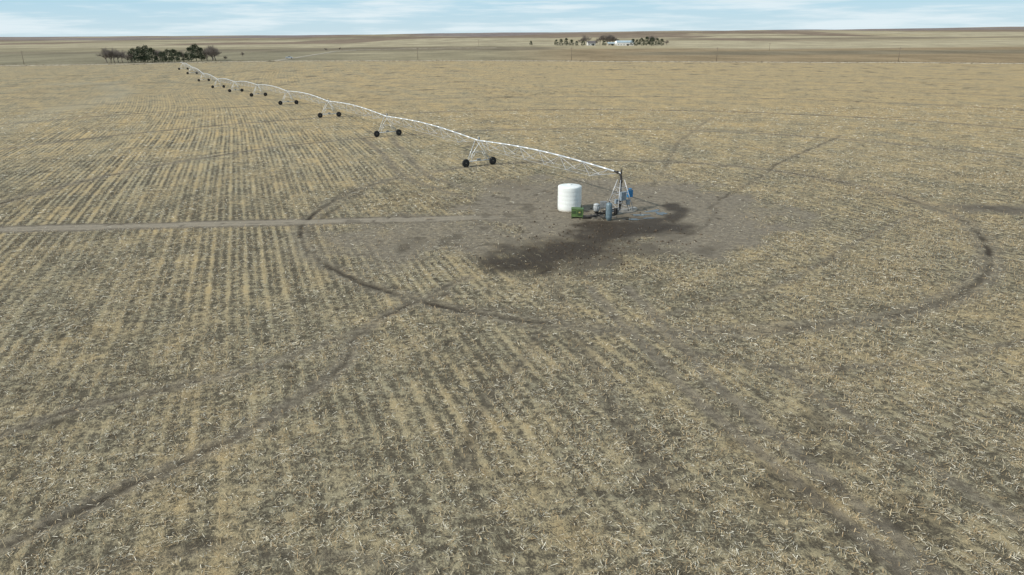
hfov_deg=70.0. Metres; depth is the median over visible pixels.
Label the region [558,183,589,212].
white water storage tank
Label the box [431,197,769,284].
mud clods
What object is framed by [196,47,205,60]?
cedar tree
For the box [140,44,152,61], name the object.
cedar tree
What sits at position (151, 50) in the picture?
cedar tree
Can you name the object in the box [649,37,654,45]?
cedar tree
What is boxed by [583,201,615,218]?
irrigation well pump
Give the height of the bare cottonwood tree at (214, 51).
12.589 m
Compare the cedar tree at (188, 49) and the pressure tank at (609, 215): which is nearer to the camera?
the pressure tank at (609, 215)
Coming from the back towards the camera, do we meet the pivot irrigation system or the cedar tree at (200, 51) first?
the cedar tree at (200, 51)
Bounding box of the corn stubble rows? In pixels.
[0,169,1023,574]
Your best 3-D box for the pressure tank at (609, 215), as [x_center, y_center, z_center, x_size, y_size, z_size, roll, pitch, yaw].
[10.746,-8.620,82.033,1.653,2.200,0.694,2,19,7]
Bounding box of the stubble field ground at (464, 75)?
[0,27,1023,574]
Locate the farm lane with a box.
[273,48,431,60]
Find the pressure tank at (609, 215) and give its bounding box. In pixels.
[600,201,614,220]
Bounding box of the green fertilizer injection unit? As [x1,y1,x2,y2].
[571,204,583,218]
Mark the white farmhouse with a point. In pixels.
(591, 42)
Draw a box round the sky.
[0,0,1023,36]
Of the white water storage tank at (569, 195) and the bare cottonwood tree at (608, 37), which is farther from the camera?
the bare cottonwood tree at (608, 37)
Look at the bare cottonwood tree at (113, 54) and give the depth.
555.93 m
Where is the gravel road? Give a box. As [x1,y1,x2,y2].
[0,60,1023,65]
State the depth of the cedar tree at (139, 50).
567.69 m
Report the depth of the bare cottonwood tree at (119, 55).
563.06 m
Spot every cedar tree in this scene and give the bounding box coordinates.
[127,48,141,61]
[133,46,145,60]
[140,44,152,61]
[146,48,157,62]
[158,51,167,62]
[163,49,174,61]
[168,49,180,61]
[176,52,183,61]
[184,47,196,61]
[189,44,202,60]
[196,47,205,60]
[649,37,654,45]
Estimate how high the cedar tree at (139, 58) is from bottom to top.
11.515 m
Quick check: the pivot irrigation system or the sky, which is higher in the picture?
the sky
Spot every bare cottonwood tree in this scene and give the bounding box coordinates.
[98,47,108,62]
[104,50,116,59]
[107,48,118,62]
[114,48,122,62]
[120,53,133,59]
[204,45,218,60]
[208,45,218,60]
[603,33,615,44]
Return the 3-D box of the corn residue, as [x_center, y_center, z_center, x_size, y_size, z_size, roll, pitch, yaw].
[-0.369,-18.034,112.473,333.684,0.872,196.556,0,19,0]
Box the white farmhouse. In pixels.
[587,41,595,44]
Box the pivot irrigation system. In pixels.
[178,62,635,214]
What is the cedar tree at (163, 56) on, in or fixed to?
on the stubble field ground at (464, 75)
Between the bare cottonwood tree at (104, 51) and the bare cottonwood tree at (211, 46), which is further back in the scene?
the bare cottonwood tree at (211, 46)
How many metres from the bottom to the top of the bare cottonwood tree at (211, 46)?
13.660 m
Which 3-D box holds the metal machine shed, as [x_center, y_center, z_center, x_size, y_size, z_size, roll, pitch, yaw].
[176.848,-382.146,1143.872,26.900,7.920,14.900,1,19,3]
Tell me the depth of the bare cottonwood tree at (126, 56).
554.82 m
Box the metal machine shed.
[617,40,633,45]
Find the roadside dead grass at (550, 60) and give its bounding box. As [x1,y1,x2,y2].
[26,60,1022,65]
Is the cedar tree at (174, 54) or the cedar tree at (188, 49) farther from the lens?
the cedar tree at (188, 49)
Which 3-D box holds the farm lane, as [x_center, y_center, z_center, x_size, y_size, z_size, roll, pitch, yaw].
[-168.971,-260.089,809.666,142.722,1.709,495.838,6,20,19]
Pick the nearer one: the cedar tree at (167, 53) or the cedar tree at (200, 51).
the cedar tree at (167, 53)
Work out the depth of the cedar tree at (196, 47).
587.54 m
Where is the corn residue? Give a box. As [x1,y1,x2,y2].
[0,104,1023,574]
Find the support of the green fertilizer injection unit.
on the stubble field ground at (464, 75)
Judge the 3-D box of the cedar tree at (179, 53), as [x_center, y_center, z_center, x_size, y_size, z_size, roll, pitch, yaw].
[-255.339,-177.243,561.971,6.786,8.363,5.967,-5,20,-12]
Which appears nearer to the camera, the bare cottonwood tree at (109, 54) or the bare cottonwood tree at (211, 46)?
the bare cottonwood tree at (109, 54)

